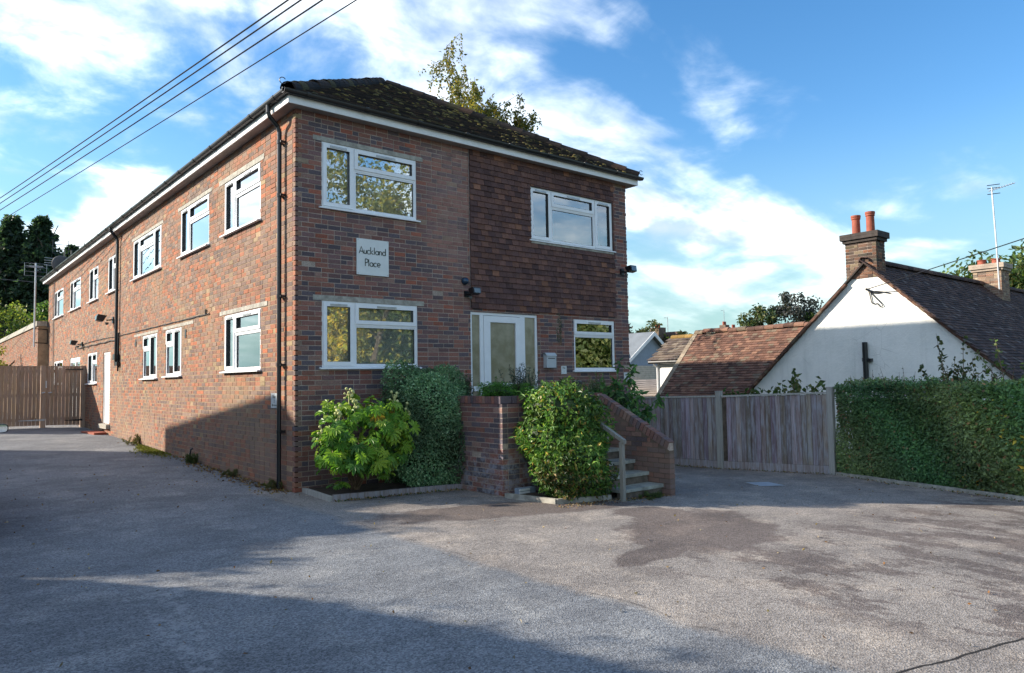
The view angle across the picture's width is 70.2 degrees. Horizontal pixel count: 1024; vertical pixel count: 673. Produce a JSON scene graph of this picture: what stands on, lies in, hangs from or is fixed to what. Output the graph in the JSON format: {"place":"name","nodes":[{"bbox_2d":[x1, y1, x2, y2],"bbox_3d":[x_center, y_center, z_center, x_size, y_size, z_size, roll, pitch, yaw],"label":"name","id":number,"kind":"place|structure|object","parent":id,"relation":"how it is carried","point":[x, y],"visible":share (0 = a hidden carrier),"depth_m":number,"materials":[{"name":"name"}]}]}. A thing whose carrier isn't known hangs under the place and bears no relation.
{"place":"outdoors","nodes":[
{"label":"outdoors","id":0,"kind":"place"},
{"bbox_2d":[0,0,288,197],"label":"overhead wire","id":1,"kind":"object","parent":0,"point":[264,16],"visible":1,"depth_m":13.57,"materials":[{"name":"black plastic"}]},
{"bbox_2d":[0,0,301,203],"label":"overhead wire","id":2,"kind":"object","parent":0,"point":[272,19],"visible":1,"depth_m":13.61,"materials":[{"name":"black plastic"}]},
{"bbox_2d":[0,0,322,209],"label":"overhead wire","id":3,"kind":"object","parent":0,"point":[300,14],"visible":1,"depth_m":13.59,"materials":[{"name":"black plastic"}]},
{"bbox_2d":[0,0,356,220],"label":"overhead wire","id":4,"kind":"object","parent":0,"point":[199,98],"visible":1,"depth_m":13.57,"materials":[{"name":"black plastic"}]},
{"bbox_2d":[309,481,449,495],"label":"bed soil","id":5,"kind":"structure","parent":0,"point":[367,487],"depth_m":10.98,"materials":[{"name":"brown soil"}]},
{"bbox_2d":[310,387,428,489],"bbox_3d":[-2.025,1.510,10.628,1.827,1.552,1.384,0,-3,-8],"label":"fatsia shrub","id":6,"kind":"object","parent":5,"relation":"on","point":[341,451],"visible":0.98,"depth_m":10.48,"materials":[{"name":"green plant"}]},
{"bbox_2d":[378,357,471,486],"bbox_3d":[-1.282,1.411,11.760,1.847,2.158,1.315,2,-4,-40],"label":"evergreen shrub","id":7,"kind":"object","parent":5,"relation":"on","point":[424,394],"visible":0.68,"depth_m":11.32,"materials":[{"name":"green plant"}]},
{"bbox_2d":[0,415,1023,672],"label":"driveway","id":8,"kind":"structure","parent":0,"point":[564,585],"depth_m":6.19,"materials":[{"name":"grey asphalt"}]},
{"bbox_2d":[0,424,8,432],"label":"parked car","id":9,"kind":"object","parent":8,"relation":"on","point":[4,428],"visible":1,"depth_m":10.04,"materials":[{"name":"paint"}]},
{"bbox_2d":[81,431,105,434],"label":"broken slab","id":10,"kind":"structure","parent":8,"relation":"on","point":[96,432],"depth_m":20.77,"materials":[{"name":"brick"}]},
{"bbox_2d":[121,433,140,444],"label":"weed tuft","id":11,"kind":"object","parent":8,"relation":"on","point":[136,438],"visible":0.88,"depth_m":17.93,"materials":[{"name":"green plant"}]},
{"bbox_2d":[122,440,180,457],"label":"moss","id":12,"kind":"object","parent":8,"relation":"on","point":[142,447],"visible":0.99,"depth_m":16.42,"materials":[{"name":"green plant"}]},
{"bbox_2d":[185,453,198,463],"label":"weed tuft","id":13,"kind":"object","parent":8,"relation":"on","point":[191,458],"visible":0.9,"depth_m":14.29,"materials":[{"name":"green plant"}]},
{"bbox_2d":[118,442,290,494],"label":"fallen leaves","id":14,"kind":"object","parent":8,"relation":"on","point":[260,484],"visible":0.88,"depth_m":12.23,"materials":[{"name":"brown plant"}]},
{"bbox_2d":[221,468,237,476],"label":"weed tuft","id":15,"kind":"object","parent":8,"relation":"on","point":[232,473],"visible":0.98,"depth_m":12.61,"materials":[{"name":"green plant"}]},
{"bbox_2d":[263,478,283,488],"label":"weed tuft","id":16,"kind":"object","parent":8,"relation":"on","point":[271,485],"visible":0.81,"depth_m":11.19,"materials":[{"name":"green plant"}]},
{"bbox_2d":[302,483,461,501],"bbox_3d":[-1.867,2.412,11.322,2.590,0.291,1.107,2,-4,-40],"label":"bed edging","id":17,"kind":"object","parent":8,"relation":"on","point":[341,497],"visible":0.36,"depth_m":10.68,"materials":[{"name":"grey concrete"}]},
{"bbox_2d":[423,395,543,496],"bbox_3d":[-0.369,1.809,11.934,1.198,1.694,2.158,2,-4,-40],"label":"brick planter","id":18,"kind":"object","parent":8,"relation":"on","point":[496,463],"visible":0.45,"depth_m":10.99,"materials":[{"name":"brick"}]},
{"bbox_2d":[457,370,473,395],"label":"rosemary shrub","id":19,"kind":"object","parent":18,"relation":"on","point":[470,388],"visible":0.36,"depth_m":12.13,"materials":[{"name":"green plant"}]},
{"bbox_2d":[475,376,518,403],"bbox_3d":[-0.227,0.905,11.337,0.734,0.581,0.808,2,-4,-40],"label":"planter herb","id":20,"kind":"object","parent":18,"relation":"on","point":[496,389],"visible":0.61,"depth_m":11.17,"materials":[{"name":"green plant"}]},
{"bbox_2d":[498,363,540,390],"bbox_3d":[0.132,0.733,11.672,0.777,0.644,0.607,2,-4,-40],"label":"rosemary shrub","id":21,"kind":"object","parent":18,"relation":"on","point":[518,380],"visible":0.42,"depth_m":11.58,"materials":[{"name":"green plant"}]},
{"bbox_2d":[515,486,534,493],"bbox_3d":[0.199,2.298,10.781,0.320,0.120,0.115,2,-4,-40],"label":"plastic vent","id":22,"kind":"object","parent":18,"relation":"attached to","point":[528,489],"visible":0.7,"depth_m":10.72,"materials":[{"name":"white paint"}]},
{"bbox_2d":[513,381,540,395],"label":"planter herb","id":23,"kind":"object","parent":18,"relation":"on","point":[524,386],"visible":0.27,"depth_m":11.37,"materials":[{"name":"green plant"}]},
{"bbox_2d":[5,463,999,669],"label":"fallen leaves","id":24,"kind":"object","parent":8,"relation":"on","point":[469,668],"visible":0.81,"depth_m":9.10,"materials":[{"name":"brown plant"}]},
{"bbox_2d":[522,491,556,498],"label":"ivy bed soil","id":25,"kind":"structure","parent":8,"relation":"on","point":[535,493],"depth_m":10.58,"materials":[{"name":"brown soil"}]},
{"bbox_2d":[509,376,619,498],"bbox_3d":[0.794,1.547,10.837,1.679,1.926,1.633,-3,-4,36],"label":"ivy bush","id":26,"kind":"object","parent":25,"relation":"on","point":[563,428],"visible":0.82,"depth_m":10.41,"materials":[{"name":"green plant"}]},
{"bbox_2d":[533,456,619,502],"bbox_3d":[0.933,2.076,10.472,1.427,0.858,0.930,2,-4,-40],"label":"ivy skirt","id":27,"kind":"object","parent":25,"relation":"on","point":[556,477],"visible":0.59,"depth_m":10.17,"materials":[{"name":"green plant"}]},
{"bbox_2d":[505,493,611,503],"bbox_3d":[0.657,2.369,10.326,1.549,0.229,0.579,-1,-3,2],"label":"ivy bed edging","id":28,"kind":"object","parent":8,"relation":"on","point":[540,499],"visible":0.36,"depth_m":10.29,"materials":[{"name":"concrete"}]},
{"bbox_2d":[590,358,668,426],"bbox_3d":[1.960,1.642,13.914,2.023,2.475,1.391,2,-4,-40],"label":"laurel shrub","id":29,"kind":"object","parent":8,"relation":"on","point":[626,400],"visible":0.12,"depth_m":14.00,"materials":[{"name":"green plant"}]},
{"bbox_2d":[582,372,606,392],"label":"flowering shrub","id":30,"kind":"object","parent":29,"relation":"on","point":[593,385],"visible":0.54,"depth_m":14.02,"materials":[{"name":"green plant"}]},
{"bbox_2d":[590,393,675,498],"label":"entrance steps","id":31,"kind":"structure","parent":8,"relation":"on","point":[649,460],"depth_m":11.34,"materials":[{"name":"stone"}]},
{"bbox_2d":[550,387,625,501],"bbox_3d":[1.109,1.575,10.999,0.070,1.678,1.570,2,-4,-40],"label":"stair handrail","id":32,"kind":"object","parent":31,"relation":"on","point":[622,440],"visible":0.34,"depth_m":10.41,"materials":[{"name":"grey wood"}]},
{"bbox_2d":[638,490,664,500],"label":"weed tuft","id":33,"kind":"object","parent":8,"relation":"on","point":[650,496],"visible":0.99,"depth_m":10.71,"materials":[{"name":"green plant"}]},
{"bbox_2d":[334,464,1023,501],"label":"fallen leaves","id":34,"kind":"object","parent":8,"relation":"on","point":[381,496],"visible":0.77,"depth_m":11.38,"materials":[{"name":"brown plant"}]},
{"bbox_2d":[633,387,837,474],"bbox_3d":[4.012,2.014,15.689,5.480,1.805,0.286,-3,-4,33],"label":"board fence","id":35,"kind":"object","parent":8,"relation":"on","point":[790,432],"visible":0.64,"depth_m":14.99,"materials":[{"name":"grey wood"}]},
{"bbox_2d":[744,482,786,485],"bbox_3d":[4.370,2.552,12.596,0.531,0.026,0.591,0,-3,-13],"label":"manhole cover","id":36,"kind":"object","parent":8,"relation":"on","point":[764,483],"visible":1,"depth_m":12.64,"materials":[{"name":"metal"}]},
{"bbox_2d":[835,472,1023,500],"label":"curb","id":37,"kind":"structure","parent":8,"relation":"on","point":[960,490],"depth_m":12.18,"materials":[{"name":"concrete"}]},
{"bbox_2d":[0,0,1023,333],"label":"sky","id":38,"kind":"structure","parent":0,"point":[756,131],"materials":[{"name":"blue"}]},
{"bbox_2d":[573,380,581,390],"bbox_3d":[1.135,0.872,12.673,0.170,0.220,0.170,2,-4,-40],"label":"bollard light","id":39,"kind":"object","parent":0,"point":[580,382],"visible":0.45,"depth_m":12.60,"materials":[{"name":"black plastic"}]},
{"bbox_3d":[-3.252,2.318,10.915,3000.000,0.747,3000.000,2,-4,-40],"label":"ground","id":40,"kind":"structure","parent":0,"visible":0},
{"bbox_2d":[0,346,14,398],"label":"broadleaf tree","id":41,"kind":"object","parent":40,"relation":"on","point":[3,363],"visible":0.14,"depth_m":33.72,"materials":[{"name":"green plant"}]},
{"bbox_2d":[0,213,40,331],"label":"conifer tree","id":42,"kind":"object","parent":40,"relation":"on","point":[13,237],"visible":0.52,"depth_m":53.55,"materials":[{"name":"green plant"}]},
{"bbox_2d":[0,298,47,338],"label":"broadleaf tree","id":43,"kind":"object","parent":40,"relation":"on","point":[19,311],"visible":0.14,"depth_m":46.69,"materials":[{"name":"green plant"}]},
{"bbox_2d":[0,321,48,414],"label":"brick annex","id":44,"kind":"object","parent":40,"relation":"on","point":[21,350],"visible":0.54,"depth_m":31.98,"materials":[{"name":"brick"}]},
{"bbox_2d":[6,300,48,334],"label":"broadleaf tree","id":45,"kind":"object","parent":40,"relation":"on","point":[42,310],"visible":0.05,"depth_m":49.28,"materials":[{"name":"green plant"}]},
{"bbox_2d":[0,214,63,330],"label":"conifer tree","id":46,"kind":"object","parent":40,"relation":"on","point":[40,236],"visible":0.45,"depth_m":53.51,"materials":[{"name":"green plant"}]},
{"bbox_2d":[63,244,78,257],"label":"conifer tree","id":47,"kind":"object","parent":40,"relation":"on","point":[73,247],"visible":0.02,"depth_m":57.76,"materials":[{"name":"green plant"}]},
{"bbox_2d":[40,77,643,492],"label":"apartment building","id":48,"kind":"structure","parent":40,"relation":"on","point":[224,285],"depth_m":13.42,"materials":[{"name":"brick"}]},
{"bbox_2d":[24,263,47,346],"bbox_3d":[-19.087,-1.263,29.167,0.683,3.370,1.137,0,-3,-13],"label":"mast aerial","id":49,"kind":"object","parent":48,"relation":"attached to","point":[36,266],"visible":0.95,"depth_m":29.12,"materials":[{"name":"metal"}]},
{"bbox_2d":[0,366,85,427],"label":"timber gates","id":50,"kind":"object","parent":48,"relation":"attached to","point":[31,404],"visible":0.94,"depth_m":22.79,"materials":[{"name":"brown wood"}]},
{"bbox_2d":[52,287,63,319],"bbox_3d":[-17.414,-1.260,27.989,0.150,1.089,2.100,2,-4,-40],"label":"window","id":51,"kind":"structure","parent":48,"relation":"in","point":[59,295],"depth_m":28.12,"materials":[{"name":"white plastic"}]},
{"bbox_2d":[54,360,62,369],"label":"window","id":52,"kind":"structure","parent":48,"relation":"in","point":[58,363],"depth_m":27.85,"materials":[{"name":"white plastic"}]},
{"bbox_2d":[51,256,66,271],"bbox_3d":[-16.636,-2.689,27.012,0.724,0.622,0.506,-3,-4,27],"label":"satellite dish","id":53,"kind":"object","parent":48,"relation":"on","point":[56,261],"visible":0.38,"depth_m":26.98,"materials":[{"name":"black plastic"}]},
{"bbox_2d":[45,239,84,265],"bbox_3d":[-20.564,-2.993,33.442,0.167,2.872,1.598,-4,-5,45],"label":"roof aerial","id":54,"kind":"object","parent":48,"relation":"on","point":[68,245],"visible":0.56,"depth_m":33.52,"materials":[{"name":"grey metal"}]},
{"bbox_2d":[68,276,80,311],"bbox_3d":[-15.195,-1.458,25.343,0.150,1.079,2.080,2,-4,-40],"label":"window","id":55,"kind":"structure","parent":48,"relation":"in","point":[75,290],"depth_m":25.46,"materials":[{"name":"white plastic"}]},
{"bbox_2d":[70,357,79,412],"bbox_3d":[-15.024,1.797,25.099,0.071,2.150,1.910,2,-4,-40],"label":"rear door","id":56,"kind":"structure","parent":48,"relation":"in","point":[75,361],"depth_m":25.12,"materials":[{"name":"white paint"}]},
{"bbox_2d":[69,340,82,347],"bbox_3d":[-14.383,0.250,24.024,0.357,0.251,0.240,2,-4,-40],"label":"floodlight","id":57,"kind":"object","parent":48,"relation":"attached to","point":[73,342],"visible":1,"depth_m":23.92,"materials":[{"name":"black plastic"}]},
{"bbox_2d":[86,265,98,303],"bbox_3d":[-13.164,-1.634,22.921,0.150,1.079,1.450,2,-4,-40],"label":"window","id":58,"kind":"structure","parent":48,"relation":"in","point":[93,291],"depth_m":22.92,"materials":[{"name":"white plastic"}]},
{"bbox_2d":[85,352,103,392],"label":"window","id":59,"kind":"structure","parent":48,"relation":"in","point":[92,357],"depth_m":22.78,"materials":[{"name":"white plastic"}]},
{"bbox_2d":[98,352,109,428],"bbox_3d":[-11.784,1.554,21.148,0.200,2.205,1.080,2,-4,-40],"label":"side door","id":60,"kind":"structure","parent":48,"relation":"in","point":[106,402],"depth_m":21.26,"materials":[{"name":"white paint"}]},
{"bbox_2d":[95,314,113,324],"bbox_3d":[-11.511,-0.468,20.553,0.438,0.302,0.296,2,-4,-40],"label":"floodlight","id":61,"kind":"object","parent":48,"relation":"attached to","point":[99,318],"visible":1,"depth_m":20.43,"materials":[{"name":"black plastic"}]},
{"bbox_2d":[105,254,115,294],"bbox_3d":[-11.400,-1.791,20.817,0.150,1.069,1.350,2,-4,-40],"label":"window","id":62,"kind":"structure","parent":48,"relation":"in","point":[112,261],"depth_m":21.08,"materials":[{"name":"white plastic"}]},
{"bbox_2d":[130,225,161,281],"bbox_3d":[-9.021,-2.028,17.981,0.150,1.049,2.770,2,-4,-40],"label":"window","id":63,"kind":"structure","parent":48,"relation":"in","point":[147,249],"depth_m":17.99,"materials":[{"name":"white plastic"}]},
{"bbox_2d":[139,333,157,379],"bbox_3d":[-8.721,0.493,17.526,0.150,1.084,1.430,2,-4,-40],"label":"window","id":64,"kind":"structure","parent":48,"relation":"in","point":[149,341],"depth_m":17.50,"materials":[{"name":"white plastic"}]},
{"bbox_2d":[161,327,181,377],"bbox_3d":[-7.445,0.360,16.005,0.150,1.069,1.330,2,-4,-40],"label":"window","id":65,"kind":"structure","parent":48,"relation":"in","point":[173,337],"depth_m":15.97,"materials":[{"name":"white plastic"}]},
{"bbox_2d":[176,194,209,258],"bbox_3d":[-6.570,-2.257,15.059,0.150,1.054,1.990,2,-4,-40],"label":"window","id":66,"kind":"structure","parent":48,"relation":"in","point":[194,218],"depth_m":15.10,"materials":[{"name":"white plastic"}]},
{"bbox_2d":[271,393,276,407],"bbox_3d":[-3.777,1.019,11.576,0.014,0.235,0.260,2,-4,-40],"label":"flat sign","id":67,"kind":"object","parent":48,"relation":"attached to","point":[273,400],"visible":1,"depth_m":11.57,"materials":[{"name":"white plastic"}]},
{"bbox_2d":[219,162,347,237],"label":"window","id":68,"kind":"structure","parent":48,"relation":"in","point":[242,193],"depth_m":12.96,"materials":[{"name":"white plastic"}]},
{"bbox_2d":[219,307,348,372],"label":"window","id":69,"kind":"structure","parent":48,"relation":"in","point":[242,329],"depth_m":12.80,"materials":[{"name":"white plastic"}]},
{"bbox_2d":[294,300,421,385],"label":"window","id":70,"kind":"structure","parent":48,"relation":"in","point":[378,334],"depth_m":11.92,"materials":[{"name":"white plastic"}]},
{"bbox_2d":[319,141,420,221],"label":"window","id":71,"kind":"structure","parent":48,"relation":"in","point":[380,185],"depth_m":12.14,"materials":[{"name":"white plastic"}]},
{"bbox_2d":[356,238,388,276],"bbox_3d":[-2.286,-1.295,11.961,0.587,0.592,0.028,2,-4,-40],"label":"wall sign","id":72,"kind":"object","parent":48,"relation":"attached to","point":[372,257],"visible":1,"depth_m":11.95,"materials":[{"name":"grey metal"}]},
{"bbox_2d":[461,277,468,284],"bbox_3d":[-0.833,-1.002,13.124,0.140,0.136,0.085,2,-4,-40],"label":"dome camera","id":73,"kind":"object","parent":48,"relation":"attached to","point":[464,280],"visible":1,"depth_m":13.10,"materials":[{"name":"plastic"}]},
{"bbox_2d":[464,287,480,298],"bbox_3d":[-0.705,-0.775,13.092,0.185,0.200,0.275,2,-4,-40],"label":"floodlight","id":74,"kind":"object","parent":48,"relation":"attached to","point":[474,291],"visible":1,"depth_m":13.03,"materials":[{"name":"black plastic"}]},
{"bbox_2d":[470,312,537,395],"bbox_3d":[-0.122,0.594,13.684,1.633,2.056,0.141,2,-4,-40],"label":"entrance doorway","id":75,"kind":"structure","parent":48,"relation":"in","point":[498,340],"depth_m":13.68,"materials":[{"name":"white plastic"}]},
{"bbox_2d":[543,353,556,367],"bbox_3d":[0.749,0.467,14.326,0.270,0.295,0.116,2,-4,-40],"label":"post box","id":76,"kind":"object","parent":48,"relation":"attached to","point":[549,360],"visible":1,"depth_m":14.27,"materials":[{"name":"grey metal"}]},
{"bbox_2d":[561,366,566,373],"bbox_3d":[1.041,0.672,14.620,0.145,0.160,0.014,2,-4,-40],"label":"flat sign","id":77,"kind":"object","parent":48,"relation":"attached to","point":[563,369],"visible":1,"depth_m":14.62,"materials":[{"name":"white plastic"}]},
{"bbox_2d":[530,186,615,252],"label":"window","id":78,"kind":"structure","parent":48,"relation":"in","point":[557,217],"depth_m":15.04,"materials":[{"name":"white plastic"}]},
{"bbox_2d":[537,319,615,371],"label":"window","id":79,"kind":"structure","parent":48,"relation":"in","point":[594,347],"depth_m":15.28,"materials":[{"name":"white plastic"}]},
{"bbox_2d":[620,265,636,275],"bbox_3d":[2.536,-1.419,15.830,0.213,0.226,0.316,2,-4,-40],"label":"floodlight","id":80,"kind":"object","parent":48,"relation":"attached to","point":[631,268],"visible":1,"depth_m":15.76,"materials":[{"name":"black plastic"}]},
{"bbox_2d":[418,33,541,134],"bbox_3d":[-1.185,-3.646,25.937,4.519,14.282,4.222,2,-4,-40],"label":"birch tree","id":81,"kind":"object","parent":40,"relation":"on","point":[473,97],"visible":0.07,"depth_m":25.83,"materials":[{"name":"green plant"}]},
{"bbox_2d":[629,331,663,396],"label":"grey clad house","id":82,"kind":"structure","parent":40,"relation":"on","point":[644,347],"depth_m":35.48,"materials":[{"name":"white paint"}]},
{"bbox_2d":[635,319,665,339],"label":"broadleaf tree","id":83,"kind":"object","parent":40,"relation":"on","point":[646,328],"visible":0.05,"depth_m":60.06,"materials":[{"name":"green plant"}]},
{"bbox_2d":[650,317,681,342],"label":"distant house","id":84,"kind":"structure","parent":40,"relation":"on","point":[661,331],"depth_m":60.91,"materials":[{"name":"red brick"}]},
{"bbox_2d":[660,330,691,342],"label":"broadleaf tree","id":85,"kind":"object","parent":40,"relation":"on","point":[680,333],"visible":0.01,"depth_m":60.22,"materials":[{"name":"green plant"}]},
{"bbox_2d":[647,332,715,391],"bbox_3d":[7.365,1.765,26.573,2.860,3.830,3.874,2,-4,-40],"label":"white extension","id":86,"kind":"object","parent":40,"relation":"on","point":[665,357],"visible":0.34,"depth_m":27.02,"materials":[{"name":"ceramic"}]},
{"bbox_2d":[719,310,734,327],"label":"distant house","id":87,"kind":"structure","parent":40,"relation":"on","point":[724,324],"depth_m":73.64,"materials":[{"name":"brick"}]},
{"bbox_2d":[723,387,764,396],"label":"quince shrub","id":88,"kind":"object","parent":40,"relation":"on","point":[737,392],"visible":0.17,"depth_m":16.30,"materials":[{"name":"green plant"}]},
{"bbox_2d":[736,302,782,326],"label":"broadleaf tree","id":89,"kind":"object","parent":40,"relation":"on","point":[761,317],"visible":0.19,"depth_m":59.76,"materials":[{"name":"green plant"}]},
{"bbox_2d":[745,368,825,395],"bbox_3d":[5.998,1.327,15.777,0.940,1.305,1.664,2,-4,-40],"label":"quince shrub","id":90,"kind":"object","parent":40,"relation":"on","point":[795,386],"visible":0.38,"depth_m":15.79,"materials":[{"name":"green plant"}]},
{"bbox_2d":[768,291,823,324],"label":"broadleaf tree","id":91,"kind":"object","parent":40,"relation":"on","point":[785,310],"visible":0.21,"depth_m":59.50,"materials":[{"name":"green plant"}]},
{"bbox_2d":[797,312,814,321],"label":"broadleaf tree","id":92,"kind":"object","parent":40,"relation":"on","point":[811,316],"visible":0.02,"depth_m":58.91,"materials":[{"name":"green plant"}]},
{"bbox_2d":[655,211,1023,453],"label":"white cottage","id":93,"kind":"structure","parent":40,"relation":"on","point":[848,329],"depth_m":18.24,"materials":[{"name":"ceramic"}]},
{"bbox_2d":[865,288,890,307],"bbox_3d":[8.761,-0.942,17.468,0.137,0.503,0.598,2,-4,-40],"label":"cable bracket","id":94,"kind":"object","parent":93,"relation":"attached to","point":[871,292],"visible":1,"depth_m":17.53,"materials":[{"name":"black metal"}]},
{"bbox_2d":[866,238,1023,289],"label":"service cable","id":95,"kind":"object","parent":94,"relation":"attached to","point":[948,263],"visible":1,"depth_m":15.49,"materials":[{"name":"black plastic"}]},
{"bbox_2d":[987,183,1013,288],"bbox_3d":[15.058,-3.090,22.284,0.200,3.262,0.746,2,-4,-40],"label":"chimney aerial","id":96,"kind":"object","parent":93,"relation":"attached to","point":[991,190],"visible":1,"depth_m":22.44,"materials":[{"name":"metal"}]},
{"bbox_2d":[833,365,1023,495],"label":"clipped hedge","id":97,"kind":"object","parent":40,"relation":"on","point":[963,439],"visible":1,"depth_m":12.51,"materials":[{"name":"green plant"}]},
{"bbox_2d":[918,335,1010,396],"bbox_3d":[7.851,0.640,12.735,0.875,1.457,1.222,0,-4,-19],"label":"hazel shrub","id":98,"kind":"object","parent":40,"relation":"on","point":[957,370],"visible":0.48,"depth_m":12.75,"materials":[{"name":"green plant"}]},
{"bbox_2d":[940,240,1023,289],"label":"broadleaf tree","id":99,"kind":"object","parent":40,"relation":"on","point":[1016,276],"visible":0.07,"depth_m":43.64,"materials":[{"name":"green plant"}]},
{"bbox_2d":[974,338,1023,380],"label":"sapling","id":100,"kind":"object","parent":40,"relation":"on","point":[996,355],"visible":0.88,"depth_m":12.14,"materials":[{"name":"green plant"}]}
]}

